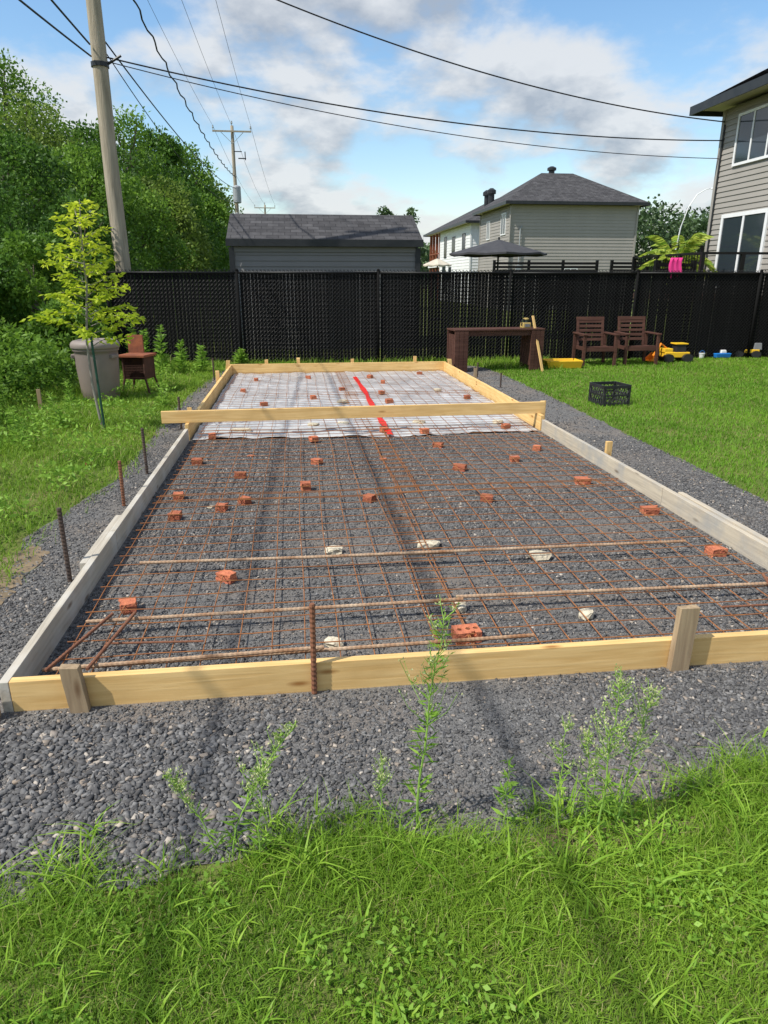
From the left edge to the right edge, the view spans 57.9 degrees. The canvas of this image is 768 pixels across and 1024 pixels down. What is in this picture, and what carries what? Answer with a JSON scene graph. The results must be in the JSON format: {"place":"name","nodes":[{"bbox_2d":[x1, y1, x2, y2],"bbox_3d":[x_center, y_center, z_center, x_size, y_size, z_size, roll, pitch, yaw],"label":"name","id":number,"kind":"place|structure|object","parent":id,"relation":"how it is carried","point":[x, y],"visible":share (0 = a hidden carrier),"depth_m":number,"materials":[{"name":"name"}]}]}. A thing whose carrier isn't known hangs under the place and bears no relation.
{"place":"outdoors","nodes":[
{"label":"outdoors","id":0,"kind":"place"},
{"bbox_2d":[0,287,767,1023],"bbox_3d":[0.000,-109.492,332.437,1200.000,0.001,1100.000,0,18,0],"label":"ground","id":1,"kind":"structure","parent":0,"point":[340,911],"depth_m":1.84,"materials":[{"name":"plant"}]},
{"bbox_2d":[0,244,33,353],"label":"leafy shrub","id":2,"kind":"object","parent":1,"relation":"on","point":[4,260],"visible":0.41,"depth_m":11.72,"materials":[{"name":"green plant"}]},
{"bbox_2d":[5,406,30,444],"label":"tall weed","id":3,"kind":"object","parent":1,"relation":"on","point":[11,421],"visible":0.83,"depth_m":7.26,"materials":[{"name":"green plant"}]},
{"bbox_2d":[0,180,74,319],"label":"leafy shrub","id":4,"kind":"object","parent":1,"relation":"on","point":[10,213],"visible":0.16,"depth_m":13.69,"materials":[{"name":"green plant"}]},
{"bbox_2d":[0,228,90,333],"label":"leafy shrub","id":5,"kind":"object","parent":1,"relation":"on","point":[24,294],"visible":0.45,"depth_m":12.24,"materials":[{"name":"green plant"}]},
{"bbox_2d":[0,125,100,320],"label":"broadleaf tree","id":6,"kind":"object","parent":1,"relation":"on","point":[24,161],"visible":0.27,"depth_m":15.48,"materials":[{"name":"green plant"}]},
{"bbox_2d":[0,48,103,321],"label":"broadleaf tree","id":7,"kind":"object","parent":1,"relation":"on","point":[3,85],"visible":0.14,"depth_m":19.54,"materials":[{"name":"green plant"}]},
{"bbox_2d":[0,88,108,277],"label":"broadleaf tree","id":8,"kind":"object","parent":1,"relation":"on","point":[46,134],"visible":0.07,"depth_m":18.78,"materials":[{"name":"green plant"}]},
{"bbox_2d":[0,317,118,403],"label":"undergrowth","id":9,"kind":"object","parent":1,"relation":"on","point":[38,352],"visible":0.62,"depth_m":9.85,"materials":[{"name":"green plant"}]},
{"bbox_2d":[12,297,112,376],"bbox_3d":[-5.499,-3.030,12.105,1.466,1.402,1.721,8,20,23],"label":"leafy shrub","id":10,"kind":"object","parent":1,"relation":"on","point":[66,338],"visible":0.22,"depth_m":11.63,"materials":[{"name":"green plant"}]},
{"bbox_2d":[20,198,145,426],"bbox_3d":[-3.263,-2.126,7.666,1.277,2.472,1.038,0,18,0],"label":"young tree","id":11,"kind":"object","parent":1,"relation":"on","point":[85,333],"visible":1,"depth_m":7.48,"materials":[{"name":"green plant"}]},
{"bbox_2d":[30,188,147,336],"bbox_3d":[-6.313,-5.007,14.825,2.728,3.426,2.384,12,22,31],"label":"leafy shrub","id":12,"kind":"object","parent":1,"relation":"on","point":[45,221],"visible":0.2,"depth_m":14.29,"materials":[{"name":"green plant"}]},
{"bbox_2d":[13,137,168,325],"bbox_3d":[-8.040,-7.226,18.706,4.223,5.177,4.116,0,18,0],"label":"broadleaf tree","id":13,"kind":"object","parent":1,"relation":"on","point":[95,188],"visible":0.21,"depth_m":18.09,"materials":[{"name":"green plant"}]},
{"bbox_2d":[70,338,119,402],"bbox_3d":[-4.043,-2.012,9.826,0.661,0.880,0.652,0,18,0],"label":"trash bin","id":14,"kind":"object","parent":1,"relation":"on","point":[107,360],"visible":0.69,"depth_m":9.62,"materials":[{"name":"beige plastic"}]},
{"bbox_2d":[90,337,105,426],"bbox_3d":[-3.247,-1.452,7.884,0.064,1.051,0.028,12,22,32],"label":"plant stake","id":15,"kind":"object","parent":1,"relation":"on","point":[97,381],"visible":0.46,"depth_m":7.87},
{"bbox_2d":[0,362,211,526],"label":"undergrowth","id":16,"kind":"object","parent":1,"relation":"on","point":[102,449],"visible":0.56,"depth_m":7.64,"materials":[{"name":"green plant"}]},
{"bbox_2d":[58,119,157,255],"bbox_3d":[-10.584,-10.412,25.422,4.682,6.977,4.834,15,24,39],"label":"broadleaf tree","id":17,"kind":"object","parent":1,"relation":"on","point":[93,135],"visible":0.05,"depth_m":24.13,"materials":[{"name":"green plant"}]},
{"bbox_2d":[86,0,133,346],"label":"utility pole","id":18,"kind":"object","parent":1,"relation":"on","point":[100,64],"visible":0.75,"depth_m":13.73,"materials":[{"name":"grey wood"}]},
{"bbox_2d":[18,0,91,56],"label":"overhead cable","id":19,"kind":"object","parent":18,"relation":"attached to","point":[47,22],"visible":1,"depth_m":11.22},
{"bbox_2d":[105,41,235,188],"bbox_3d":[-7.515,-15.089,29.434,0.032,1.389,34.467,-2,19,-7],"label":"overhead cable","id":20,"kind":"object","parent":18,"relation":"attached to","point":[158,111],"visible":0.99,"depth_m":18.11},
{"bbox_2d":[107,61,718,158],"bbox_3d":[1.549,-8.809,15.485,14.358,1.136,0.018,-5,19,-15],"label":"overhead cable","id":21,"kind":"object","parent":18,"relation":"attached to","point":[398,125],"visible":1,"depth_m":15.17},
{"bbox_2d":[107,57,721,140],"bbox_3d":[1.549,-8.998,15.401,14.348,0.872,0.028,-5,19,-15],"label":"overhead cable","id":22,"kind":"object","parent":18,"relation":"attached to","point":[399,114],"visible":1,"depth_m":15.10,"materials":[{"name":"rubber"}]},
{"bbox_2d":[277,0,725,121],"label":"overhead cable","id":23,"kind":"object","parent":18,"relation":"attached to","point":[488,73],"visible":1,"depth_m":15.34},
{"bbox_2d":[69,104,194,222],"bbox_3d":[-10.610,-12.586,29.541,5.087,8.503,5.314,0,18,0],"label":"broadleaf tree","id":24,"kind":"object","parent":1,"relation":"on","point":[145,170],"visible":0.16,"depth_m":28.45,"materials":[{"name":"green plant"}]},
{"bbox_2d":[119,335,161,393],"bbox_3d":[-3.689,-2.204,10.438,0.481,0.864,0.420,3,19,8],"label":"fire box","id":25,"kind":"object","parent":1,"relation":"on","point":[137,361],"visible":0.93,"depth_m":10.44,"materials":[{"name":"orange metal"}]},
{"bbox_2d":[96,171,199,327],"bbox_3d":[-7.874,-8.181,22.064,3.971,4.854,3.816,0,18,0],"label":"broadleaf tree","id":26,"kind":"object","parent":1,"relation":"on","point":[167,255],"visible":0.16,"depth_m":21.69,"materials":[{"name":"green plant"}]},
{"bbox_2d":[0,354,310,586],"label":"grass","id":27,"kind":"structure","parent":1,"relation":"on","point":[187,384],"depth_m":7.40,"materials":[{"name":"plant"}]},
{"bbox_2d":[121,122,203,271],"bbox_3d":[-10.940,-14.281,34.410,4.870,8.823,4.774,9,21,25],"label":"broadleaf tree","id":28,"kind":"object","parent":1,"relation":"on","point":[165,150],"visible":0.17,"depth_m":32.94,"materials":[{"name":"green plant"}]},
{"bbox_2d":[153,324,171,372],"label":"tall weed","id":29,"kind":"object","parent":1,"relation":"on","point":[160,357],"visible":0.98,"depth_m":12.40,"materials":[{"name":"green plant"}]},
{"bbox_2d":[127,173,217,317],"bbox_3d":[-8.537,-9.802,26.098,4.555,5.373,4.218,0,18,0],"label":"broadleaf tree","id":30,"kind":"object","parent":1,"relation":"on","point":[188,228],"visible":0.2,"depth_m":25.47,"materials":[{"name":"green plant"}]},
{"bbox_2d":[173,339,190,370],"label":"tall weed","id":31,"kind":"object","parent":1,"relation":"on","point":[180,354],"visible":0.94,"depth_m":12.81,"materials":[{"name":"green plant"}]},
{"bbox_2d":[164,177,229,313],"bbox_3d":[-9.208,-12.005,31.713,4.492,5.995,4.410,0,18,0],"label":"broadleaf tree","id":32,"kind":"object","parent":1,"relation":"on","point":[212,235],"visible":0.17,"depth_m":31.56,"materials":[{"name":"green plant"}]},
{"bbox_2d":[161,141,232,258],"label":"broadleaf tree","id":33,"kind":"object","parent":1,"relation":"on","point":[207,181],"visible":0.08,"depth_m":38.91,"materials":[{"name":"green plant"}]},
{"bbox_2d":[192,344,209,370],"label":"tall weed","id":34,"kind":"object","parent":1,"relation":"on","point":[203,352],"visible":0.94,"depth_m":12.82,"materials":[{"name":"green plant"}]},
{"bbox_2d":[193,189,231,309],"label":"broadleaf tree","id":35,"kind":"object","parent":1,"relation":"on","point":[215,209],"visible":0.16,"depth_m":37.34,"materials":[{"name":"green plant"}]},
{"bbox_2d":[190,171,234,212],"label":"broadleaf tree","id":36,"kind":"object","parent":1,"relation":"on","point":[222,191],"visible":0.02,"depth_m":45.77,"materials":[{"name":"green plant"}]},
{"bbox_2d":[212,121,250,213],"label":"utility pole","id":37,"kind":"object","parent":1,"relation":"on","point":[237,193],"visible":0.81,"depth_m":45.01,"materials":[{"name":"grey wood"}]},
{"bbox_2d":[133,0,234,176],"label":"overhead cable","id":38,"kind":"object","parent":37,"relation":"attached to","point":[134,1],"visible":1,"depth_m":21.06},
{"bbox_2d":[244,757,273,858],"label":"tall weed","id":39,"kind":"object","parent":1,"relation":"on","point":[261,810],"visible":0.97,"depth_m":2.02,"materials":[{"name":"green plant"}]},
{"bbox_2d":[225,213,423,349],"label":"garden shed","id":40,"kind":"structure","parent":1,"relation":"on","point":[316,242],"depth_m":16.85,"materials":[{"name":"grey"}]},
{"bbox_2d":[120,355,565,369],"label":"grass","id":41,"kind":"structure","parent":1,"relation":"on","point":[511,363],"depth_m":14.14,"materials":[{"name":"plant"}]},
{"bbox_2d":[0,366,767,905],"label":"gravel bed","id":42,"kind":"object","parent":1,"relation":"on","point":[182,596],"visible":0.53,"depth_m":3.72,"materials":[{"name":"gravel"}]},
{"bbox_2d":[0,545,49,604],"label":"soil","id":43,"kind":"structure","parent":42,"relation":"on","point":[34,559],"depth_m":4.19,"materials":[{"name":"soil"}]},
{"bbox_2d":[56,507,72,581],"bbox_3d":[-1.803,0.191,3.920,0.028,0.450,0.028,7,20,21],"label":"steel stake","id":44,"kind":"object","parent":42,"relation":"on","point":[64,543],"visible":1,"depth_m":3.91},
{"bbox_2d":[59,664,90,712],"bbox_3d":[-1.229,0.704,2.765,0.090,0.210,0.038,-2,19,-7],"label":"wooden stake","id":45,"kind":"object","parent":42,"relation":"on","point":[74,687],"visible":1,"depth_m":2.75,"materials":[{"name":"wood"}]},
{"bbox_2d":[118,598,137,614],"bbox_3d":[-1.339,0.490,3.630,0.090,0.058,0.094,-6,19,-18],"label":"broken brick","id":46,"kind":"object","parent":42,"relation":"on","point":[130,603],"visible":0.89,"depth_m":3.60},
{"bbox_2d":[160,765,227,853],"bbox_3d":[-0.557,0.889,2.067,0.165,0.304,0.110,11,21,30],"label":"tall weed","id":47,"kind":"object","parent":42,"relation":"on","point":[175,784],"visible":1,"depth_m":2.05,"materials":[{"name":"green plant"}]},
{"bbox_2d":[215,569,236,584],"bbox_3d":[-0.906,0.371,3.985,0.109,0.058,0.071,8,20,22],"label":"broken brick","id":48,"kind":"object","parent":42,"relation":"on","point":[228,574],"visible":0.88,"depth_m":3.96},
{"bbox_2d":[215,720,297,853],"bbox_3d":[-0.378,0.820,2.039,0.261,0.452,0.127,0,18,0],"label":"tall weed","id":49,"kind":"object","parent":42,"relation":"on","point":[276,735],"visible":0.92,"depth_m":2.03,"materials":[{"name":"green plant"}]},
{"bbox_2d":[56,488,473,674],"bbox_3d":[-0.655,0.257,4.260,1.906,0.026,2.661,-2,19,-7],"label":"wire sheet","id":50,"kind":"object","parent":42,"relation":"on","point":[275,589],"visible":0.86,"depth_m":3.91,"materials":[{"name":"metal"}]},
{"bbox_2d":[44,612,113,671],"bbox_3d":[-1.390,0.589,3.186,0.018,0.057,0.474,5,19,14],"label":"rebar","id":51,"kind":"object","parent":50,"relation":"on","point":[72,647],"visible":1,"depth_m":3.16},
{"bbox_2d":[105,640,203,644],"bbox_3d":[-1.057,0.601,3.200,0.447,0.014,0.012,-1,19,-2],"label":"rebar","id":52,"kind":"object","parent":50,"relation":"on","point":[152,642],"visible":0.95,"depth_m":3.20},
{"bbox_2d":[81,645,323,668],"bbox_3d":[-0.794,0.635,3.044,1.060,0.034,0.021,-3,19,-8],"label":"rebar","id":53,"kind":"object","parent":50,"relation":"on","point":[194,657],"visible":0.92,"depth_m":3.04,"materials":[{"name":"metal"}]},
{"bbox_2d":[86,597,462,623],"bbox_3d":[-0.519,0.491,3.475,1.866,0.031,0.021,-2,19,-7],"label":"rebar","id":54,"kind":"object","parent":50,"relation":"on","point":[273,610],"visible":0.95,"depth_m":3.46,"materials":[{"name":"metal"}]},
{"bbox_2d":[42,633,533,671],"bbox_3d":[-0.388,0.630,3.128,2.193,0.041,0.021,-2,19,-7],"label":"rebar","id":55,"kind":"object","parent":50,"relation":"on","point":[417,643],"visible":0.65,"depth_m":3.16,"materials":[{"name":"metal"}]},
{"bbox_2d":[85,611,136,670],"bbox_3d":[-1.234,0.577,3.161,0.018,0.026,0.512,1,19,3],"label":"rebar","id":56,"kind":"object","parent":55,"relation":"on","point":[106,646],"visible":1,"depth_m":3.13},
{"bbox_2d":[139,552,453,564],"bbox_3d":[-0.503,0.272,4.146,1.861,0.021,0.021,-2,19,-5],"label":"rebar","id":57,"kind":"object","parent":50,"relation":"on","point":[215,560],"visible":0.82,"depth_m":4.10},
{"bbox_2d":[156,426,422,503],"bbox_3d":[-0.860,-0.520,6.581,2.053,0.028,2.650,-2,19,-7],"label":"wire sheet","id":58,"kind":"object","parent":42,"relation":"on","point":[284,471],"visible":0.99,"depth_m":6.29,"materials":[{"name":"metal"}]},
{"bbox_2d":[309,602,316,694],"bbox_3d":[-0.290,0.566,2.847,0.028,0.420,0.026,-7,20,-21],"label":"steel stake","id":59,"kind":"object","parent":42,"relation":"on","point":[312,621],"visible":1,"depth_m":2.83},
{"bbox_2d":[193,370,535,439],"bbox_3d":[-0.475,-1.720,10.230,3.860,0.055,5.608,-2,19,-7],"label":"plastic sheet","id":60,"kind":"object","parent":42,"relation":"on","point":[444,422],"visible":0.59,"depth_m":9.80,"materials":[{"name":"plastic"}]},
{"bbox_2d":[198,392,371,434],"bbox_3d":[-1.228,-1.314,8.956,1.971,0.027,2.787,-2,19,-7],"label":"wire sheet","id":61,"kind":"object","parent":60,"relation":"on","point":[283,407],"visible":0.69,"depth_m":9.11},
{"bbox_2d":[221,371,352,395],"bbox_3d":[-1.540,-2.122,11.371,1.974,0.024,2.780,-2,19,-7],"label":"wire sheet","id":62,"kind":"object","parent":60,"relation":"on","point":[260,374],"visible":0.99,"depth_m":11.23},
{"bbox_2d":[353,377,391,433],"bbox_3d":[-0.220,-1.593,9.787,0.099,0.026,4.707,-2,19,-6],"label":"red tape","id":63,"kind":"object","parent":60,"relation":"on","point":[368,399],"visible":0.77,"depth_m":9.66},
{"bbox_2d":[335,369,477,394],"bbox_3d":[0.257,-2.176,11.535,2.020,0.024,2.783,-2,19,-7],"label":"wire sheet","id":64,"kind":"object","parent":60,"relation":"on","point":[337,373],"visible":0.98,"depth_m":11.56,"materials":[{"name":"metal"}]},
{"bbox_2d":[343,390,532,429],"bbox_3d":[0.538,-1.373,9.127,2.026,0.023,2.782,-2,19,-7],"label":"wire sheet","id":65,"kind":"object","parent":60,"relation":"on","point":[428,403],"visible":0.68,"depth_m":9.32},
{"bbox_2d":[370,750,394,825],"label":"tall weed","id":66,"kind":"object","parent":42,"relation":"on","point":[382,775],"visible":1,"depth_m":2.13,"materials":[{"name":"green plant"}]},
{"bbox_2d":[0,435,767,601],"bbox_3d":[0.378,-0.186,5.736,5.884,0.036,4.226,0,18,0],"label":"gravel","id":67,"kind":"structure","parent":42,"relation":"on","point":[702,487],"depth_m":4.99,"materials":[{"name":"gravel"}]},
{"bbox_2d":[0,361,767,711],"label":"timber formwork","id":68,"kind":"object","parent":42,"relation":"on","point":[24,685],"visible":0.96,"depth_m":3.04,"materials":[{"name":"wood"}]},
{"bbox_2d":[161,401,544,423],"bbox_3d":[-0.266,-1.117,7.764,4.300,0.130,0.038,-3,19,-8],"label":"cross board","id":69,"kind":"object","parent":68,"relation":"on","point":[236,415],"visible":1,"depth_m":7.73,"materials":[{"name":"wood"}]},
{"bbox_2d":[398,594,462,828],"bbox_3d":[0.130,0.623,2.067,0.199,0.807,0.174,0,18,0],"label":"tall weed","id":70,"kind":"object","parent":42,"relation":"on","point":[434,714],"visible":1,"depth_m":2.06,"materials":[{"name":"green plant"}]},
{"bbox_2d":[451,623,481,644],"bbox_3d":[0.397,0.587,3.340,0.125,0.058,0.090,-4,19,-11],"label":"perforated brick","id":71,"kind":"object","parent":42,"relation":"on","point":[463,632],"visible":0.68,"depth_m":3.31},
{"bbox_2d":[447,327,544,371],"bbox_3d":[2.117,-3.107,13.257,1.780,0.780,0.514,-4,19,-11],"label":"garden table","id":72,"kind":"object","parent":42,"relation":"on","point":[457,346],"visible":0.91,"depth_m":13.04,"materials":[{"name":"brown wood"}]},
{"bbox_2d":[367,422,626,493],"bbox_3d":[0.888,-0.598,6.812,1.928,0.026,2.631,-2,19,-7],"label":"wire sheet","id":73,"kind":"object","parent":42,"relation":"on","point":[483,455],"visible":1,"depth_m":6.55,"materials":[{"name":"metal"}]},
{"bbox_2d":[489,755,521,823],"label":"tall weed","id":74,"kind":"object","parent":42,"relation":"on","point":[509,785],"visible":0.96,"depth_m":2.17,"materials":[{"name":"green plant"}]},
{"bbox_2d":[377,479,767,649],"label":"wire sheet","id":75,"kind":"object","parent":42,"relation":"on","point":[588,621],"visible":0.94,"depth_m":4.17,"materials":[{"name":"metal"}]},
{"bbox_2d":[296,540,685,558],"bbox_3d":[0.690,0.227,4.235,2.433,0.029,0.021,-2,19,-7],"label":"rebar","id":76,"kind":"object","parent":75,"relation":"on","point":[489,549],"visible":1,"depth_m":4.22,"materials":[{"name":"metal"}]},
{"bbox_2d":[456,582,767,597],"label":"rebar","id":77,"kind":"object","parent":75,"relation":"on","point":[614,590],"visible":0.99,"depth_m":3.70,"materials":[{"name":"metal"}]},
{"bbox_2d":[666,604,699,671],"bbox_3d":[1.311,0.556,3.045,0.096,0.313,0.038,-2,19,-7],"label":"wooden stake","id":78,"kind":"object","parent":42,"relation":"on","point":[683,635],"visible":1,"depth_m":3.03,"materials":[{"name":"wood"}]},
{"bbox_2d":[704,545,727,557],"bbox_3d":[2.090,0.243,4.375,0.106,0.054,0.097,-4,19,-12],"label":"broken brick","id":79,"kind":"object","parent":42,"relation":"on","point":[712,549],"visible":0.94,"depth_m":4.34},
{"bbox_2d":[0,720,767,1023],"bbox_3d":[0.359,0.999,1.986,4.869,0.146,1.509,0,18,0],"label":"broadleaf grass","id":80,"kind":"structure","parent":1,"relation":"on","point":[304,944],"depth_m":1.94,"materials":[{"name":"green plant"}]},
{"bbox_2d":[19,777,767,1023],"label":"ground cover","id":81,"kind":"object","parent":1,"relation":"on","point":[463,997],"visible":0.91,"depth_m":1.84,"materials":[{"name":"green plant"}]},
{"bbox_2d":[103,268,767,362],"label":"chain link fence","id":82,"kind":"object","parent":1,"relation":"on","point":[735,320],"visible":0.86,"depth_m":14.38,"materials":[{"name":"black plastic"}]},
{"bbox_2d":[449,237,546,336],"bbox_3d":[3.320,-6.591,20.466,2.667,2.814,2.667,-7,20,-19],"label":"patio umbrella","id":83,"kind":"object","parent":1,"relation":"on","point":[498,248],"visible":0.74,"depth_m":19.51,"materials":[{"name":"grey fabric"}]},
{"bbox_2d":[493,260,598,328],"bbox_3d":[5.307,-7.163,23.056,3.523,2.254,0.105,-2,19,-5],"label":"slatted screen","id":84,"kind":"object","parent":1,"relation":"on","point":[528,263],"visible":0.29,"depth_m":22.72,"materials":[{"name":"black metal"}]},
{"bbox_2d":[542,358,582,368],"bbox_3d":[3.505,-2.935,13.719,0.723,0.150,0.483,-2,19,-6],"label":"yellow tray","id":85,"kind":"object","parent":1,"relation":"on","point":[566,362],"visible":0.73,"depth_m":13.52,"materials":[{"name":"plastic"}]},
{"bbox_2d":[572,317,619,365],"bbox_3d":[4.278,-3.469,14.107,0.725,0.927,0.758,-1,19,-4],"label":"garden armchair","id":86,"kind":"object","parent":1,"relation":"on","point":[603,348],"visible":0.94,"depth_m":14.30,"materials":[{"name":"brown wood"}]},
{"bbox_2d":[521,812,697,858],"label":"soil","id":87,"kind":"structure","parent":1,"relation":"on","point":[574,840],"depth_m":2.16,"materials":[{"name":"soil"}]},
{"bbox_2d":[545,712,574,828],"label":"tall weed","id":88,"kind":"object","parent":87,"relation":"on","point":[562,770],"visible":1,"depth_m":2.12,"materials":[{"name":"green plant"}]},
{"bbox_2d":[575,720,603,827],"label":"tall weed","id":89,"kind":"object","parent":87,"relation":"on","point":[587,742],"visible":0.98,"depth_m":2.12,"materials":[{"name":"green plant"}]},
{"bbox_2d":[587,663,640,836],"bbox_3d":[0.663,0.732,2.068,0.126,0.601,0.156,13,22,34],"label":"tall weed","id":90,"kind":"object","parent":87,"relation":"on","point":[613,746],"visible":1,"depth_m":2.04,"materials":[{"name":"green plant"}]},
{"bbox_2d":[603,677,665,827],"bbox_3d":[0.750,0.751,2.107,0.149,0.538,0.129,0,18,0],"label":"tall weed","id":91,"kind":"object","parent":87,"relation":"on","point":[643,720],"visible":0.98,"depth_m":2.08,"materials":[{"name":"green plant"}]},
{"bbox_2d":[588,381,631,406],"bbox_3d":[3.147,-1.653,9.698,0.414,0.280,0.414,-5,19,-13],"label":"milk crate","id":92,"kind":"object","parent":1,"relation":"on","point":[605,391],"visible":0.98,"depth_m":9.58,"materials":[{"name":"black plastic"}]},
{"bbox_2d":[608,260,648,302],"bbox_3d":[8.227,-7.327,23.529,1.420,2.266,0.105,-4,19,-12],"label":"slatted screen","id":93,"kind":"object","parent":1,"relation":"on","point":[612,262],"visible":0.17,"depth_m":23.13,"materials":[{"name":"black metal"}]},
{"bbox_2d":[612,316,661,364],"bbox_3d":[5.178,-3.523,14.269,0.725,0.927,0.758,-1,19,-3],"label":"garden armchair","id":94,"kind":"object","parent":1,"relation":"on","point":[644,347],"visible":0.94,"depth_m":14.45,"materials":[{"name":"brown wood"}]},
{"bbox_2d":[645,342,692,361],"bbox_3d":[6.009,-3.380,14.680,0.928,0.390,0.416,-2,19,-5],"label":"toy loader","id":95,"kind":"object","parent":1,"relation":"on","point":[677,350],"visible":0.98,"depth_m":14.57,"materials":[{"name":"yellow plastic"}]},
{"bbox_2d":[634,194,709,290],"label":"distant woods","id":96,"kind":"object","parent":1,"relation":"on","point":[691,227],"visible":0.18,"depth_m":84.59,"materials":[{"name":"plant"}]},
{"bbox_2d":[651,260,696,313],"bbox_3d":[6.626,-4.726,16.069,1.106,2.067,0.105,-6,19,-16],"label":"slatted screen","id":97,"kind":"object","parent":1,"relation":"on","point":[656,265],"visible":0.16,"depth_m":15.67,"materials":[{"name":"black metal"}]},
{"bbox_2d":[638,232,717,277],"bbox_3d":[7.292,-5.563,17.450,1.970,2.781,2.074,0,18,0],"label":"palm plant","id":98,"kind":"object","parent":1,"relation":"on","point":[691,243],"visible":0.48,"depth_m":17.02,"materials":[{"name":"green plant"}]},
{"bbox_2d":[631,245,767,331],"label":"raised deck","id":99,"kind":"structure","parent":1,"relation":"on","point":[702,254],"depth_m":15.59,"materials":[{"name":"brown wood"}]},
{"bbox_2d":[689,68,767,350],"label":"taupe house","id":100,"kind":"structure","parent":1,"relation":"on","point":[738,218],"depth_m":16.69,"materials":[{"name":"grey"}]},
{"bbox_2d":[714,208,767,283],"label":"patio door","id":101,"kind":"structure","parent":100,"relation":"in","point":[745,231],"depth_m":16.75,"materials":[{"name":"white glass"}]},
{"bbox_2d":[731,103,767,166],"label":"window","id":102,"kind":"structure","parent":100,"relation":"in","point":[751,140],"depth_m":16.27,"materials":[{"name":"white glass"}]},
{"bbox_2d":[734,343,761,357],"bbox_3d":[8.127,-3.706,15.565,0.596,0.448,0.357,3,19,8],"label":"toy excavator","id":103,"kind":"object","parent":1,"relation":"on","point":[755,352],"visible":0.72,"depth_m":15.44,"materials":[{"name":"yellow plastic"}]},
{"bbox_2d":[0,0,767,265],"label":"sky","id":104,"kind":"structure","parent":0,"point":[662,56],"materials":[{"name":"blue"}]},
{"bbox_2d":[157,366,626,435],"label":"gravel","id":105,"kind":"structure","parent":0,"point":[483,379],"depth_m":9.56,"materials":[{"name":"gravel"}]},
{"bbox_2d":[423,188,497,303],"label":"white house","id":106,"kind":"structure","parent":0,"point":[458,233],"depth_m":52.12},
{"bbox_2d":[472,166,650,309],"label":"grey house","id":107,"kind":"structure","parent":0,"point":[560,217],"depth_m":38.34,"materials":[{"name":"beige"}]},
{"bbox_2d":[479,356,767,501],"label":"lawn","id":108,"kind":"structure","parent":0,"point":[694,364],"depth_m":9.87,"materials":[{"name":"plant"}]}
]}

